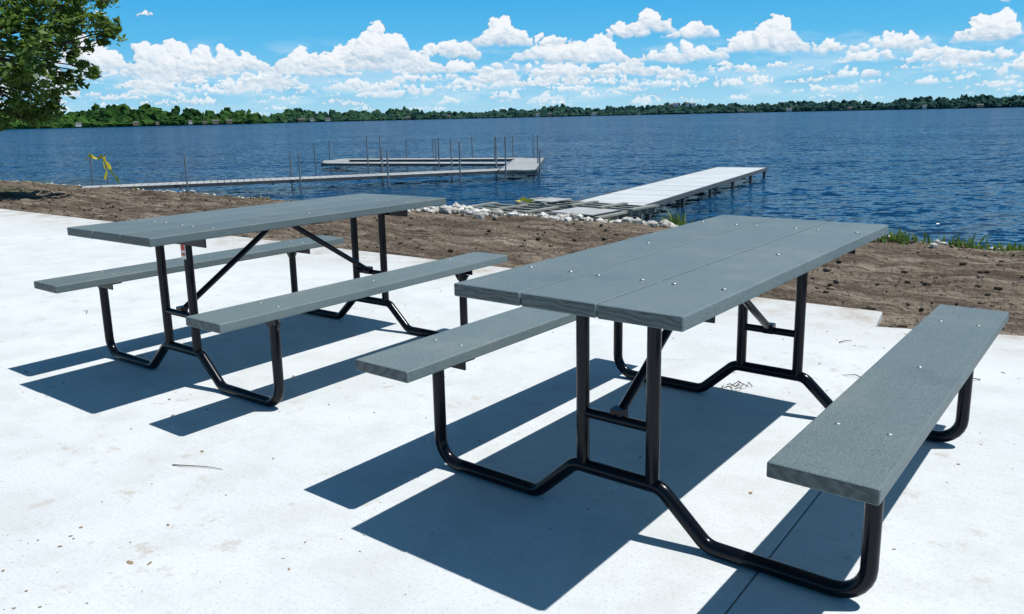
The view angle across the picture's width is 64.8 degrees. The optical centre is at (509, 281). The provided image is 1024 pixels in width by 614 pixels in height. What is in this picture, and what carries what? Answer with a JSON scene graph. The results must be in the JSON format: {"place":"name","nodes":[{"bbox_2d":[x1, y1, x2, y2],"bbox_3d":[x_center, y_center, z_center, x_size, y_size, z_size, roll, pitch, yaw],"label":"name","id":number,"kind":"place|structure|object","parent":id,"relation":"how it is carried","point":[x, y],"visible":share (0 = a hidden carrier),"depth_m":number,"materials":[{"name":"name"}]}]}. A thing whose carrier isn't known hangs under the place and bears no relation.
{"place":"outdoors","nodes":[
{"label":"outdoors","id":0,"kind":"place"},
{"bbox_2d":[0,107,1023,249],"bbox_3d":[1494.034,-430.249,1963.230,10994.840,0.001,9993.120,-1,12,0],"label":"lake water","id":1,"kind":"structure","parent":0,"point":[941,173],"depth_m":31.20,"materials":[{"name":"blue liquid"}]},
{"bbox_2d":[83,134,544,191],"bbox_3d":[-3.739,-2.996,22.550,9.520,2.030,12.550,2,12,16],"label":"dock","id":2,"kind":"object","parent":1,"relation":"in","point":[525,165],"visible":0.85,"depth_m":21.01,"materials":[{"name":"metal"}]},
{"bbox_2d":[0,94,1023,128],"bbox_3d":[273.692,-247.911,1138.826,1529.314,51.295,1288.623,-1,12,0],"label":"distant tree line","id":3,"kind":"object","parent":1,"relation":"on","point":[125,115],"visible":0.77,"depth_m":1317.59,"materials":[{"name":"green plant"}]},
{"bbox_2d":[469,202,627,220],"bbox_3d":[0.481,-0.920,12.011,2.574,0.361,0.810,8,15,39],"label":"dock section","id":4,"kind":"object","parent":1,"relation":"in","point":[594,214],"visible":0.53,"depth_m":11.77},
{"bbox_2d":[514,197,658,220],"bbox_3d":[1.129,-1.048,12.370,2.249,0.361,0.680,9,15,41],"label":"dock section","id":5,"kind":"object","parent":1,"relation":"on","point":[640,211],"visible":0.67,"depth_m":12.15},
{"bbox_2d":[517,196,532,202],"bbox_3d":[0.242,-1.266,12.457,0.298,0.107,0.041,3,12,19],"label":"tape scrap","id":6,"kind":"object","parent":5,"relation":"on","point":[524,199],"visible":1,"depth_m":12.45,"materials":[{"name":"yellow plastic"}]},
{"bbox_2d":[577,167,767,219],"bbox_3d":[3.630,-1.514,16.486,1.286,1.056,9.314,5,13,28],"label":"swim dock","id":7,"kind":"object","parent":1,"relation":"in","point":[672,189],"visible":0.59,"depth_m":15.35,"materials":[{"name":"wood"}]},
{"bbox_2d":[0,0,1023,113],"bbox_3d":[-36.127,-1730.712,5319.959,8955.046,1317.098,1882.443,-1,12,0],"label":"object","id":8,"kind":"structure","parent":0,"point":[164,68],"depth_m":6087.21,"materials":[{"name":"white"}]},
{"bbox_2d":[0,181,1023,335],"bbox_3d":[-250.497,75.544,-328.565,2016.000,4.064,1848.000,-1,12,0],"label":"ground","id":9,"kind":"structure","parent":0,"point":[892,302],"depth_m":8.00,"materials":[{"name":"brown soil"}]},
{"bbox_2d":[0,0,128,130],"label":"oak tree","id":10,"kind":"object","parent":9,"relation":"on","point":[28,50],"visible":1,"depth_m":14.03,"materials":[{"name":"green plant"}]},
{"bbox_2d":[83,153,119,184],"bbox_3d":[-10.080,-2.635,20.115,1.291,1.153,0.210,5,13,27],"label":"caution tape","id":11,"kind":"object","parent":9,"relation":"on","point":[106,164],"visible":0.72,"depth_m":20.09,"materials":[{"name":"plastic"}]},
{"bbox_2d":[0,180,1018,250],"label":"shoreline rocks","id":12,"kind":"object","parent":9,"relation":"on","point":[455,207],"visible":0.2,"depth_m":11.12,"materials":[{"name":"stone"}]},
{"bbox_2d":[0,209,1023,613],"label":"concrete slab","id":13,"kind":"structure","parent":9,"relation":"on","point":[332,463],"depth_m":2.87,"materials":[{"name":"white concrete"}]},
{"bbox_2d":[172,464,222,469],"bbox_3d":[-1.126,0.666,2.915,0.206,0.006,0.012,1,12,13],"label":"twig","id":14,"kind":"object","parent":13,"relation":"on","point":[194,465],"visible":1,"depth_m":2.92,"materials":[{"name":"wood"}]},
{"bbox_2d":[34,193,507,406],"bbox_3d":[-1.201,-0.002,4.309,1.601,0.764,1.839,7,14,36],"label":"picnic table","id":15,"kind":"object","parent":13,"relation":"on","point":[187,231],"visible":0.94,"depth_m":3.98,"materials":[{"name":"grey plastic"}]},
{"bbox_2d":[1,291,1012,609],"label":"leaf litter","id":16,"kind":"object","parent":13,"relation":"on","point":[305,541],"visible":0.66,"depth_m":2.50,"materials":[{"name":"brown plant"}]},
{"bbox_2d":[356,215,1008,598],"bbox_3d":[0.694,0.257,2.851,1.601,0.764,1.838,8,15,37],"label":"picnic table","id":17,"kind":"object","parent":13,"relation":"on","point":[866,435],"visible":1,"depth_m":2.40,"materials":[{"name":"grey plastic"}]},
{"bbox_2d":[0,184,1023,329],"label":"dirt clods","id":18,"kind":"object","parent":9,"relation":"on","point":[924,283],"visible":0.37,"depth_m":8.57,"materials":[{"name":"brown soil"}]},
{"bbox_2d":[1,179,1023,253],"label":"shoreline weeds","id":19,"kind":"object","parent":9,"relation":"on","point":[904,238],"visible":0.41,"depth_m":8.37,"materials":[{"name":"green plant"}]},
{"bbox_2d":[721,381,751,389],"bbox_3d":[1.023,0.464,3.640,0.153,0.023,0.080,-5,12,-17],"label":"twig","id":20,"kind":"object","parent":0,"point":[736,385],"visible":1,"depth_m":3.64,"materials":[{"name":"grey wood"}]},
{"bbox_3d":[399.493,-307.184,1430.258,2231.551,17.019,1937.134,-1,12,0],"label":"far shore hills","id":21,"kind":"structure","parent":0,"visible":0},
{"bbox_2d":[75,103,983,126],"bbox_3d":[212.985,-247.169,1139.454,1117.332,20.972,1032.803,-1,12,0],"label":"lakeside houses","id":22,"kind":"structure","parent":21,"relation":"on","point":[78,124],"depth_m":1269.04,"materials":[{"name":"white"}]}
]}

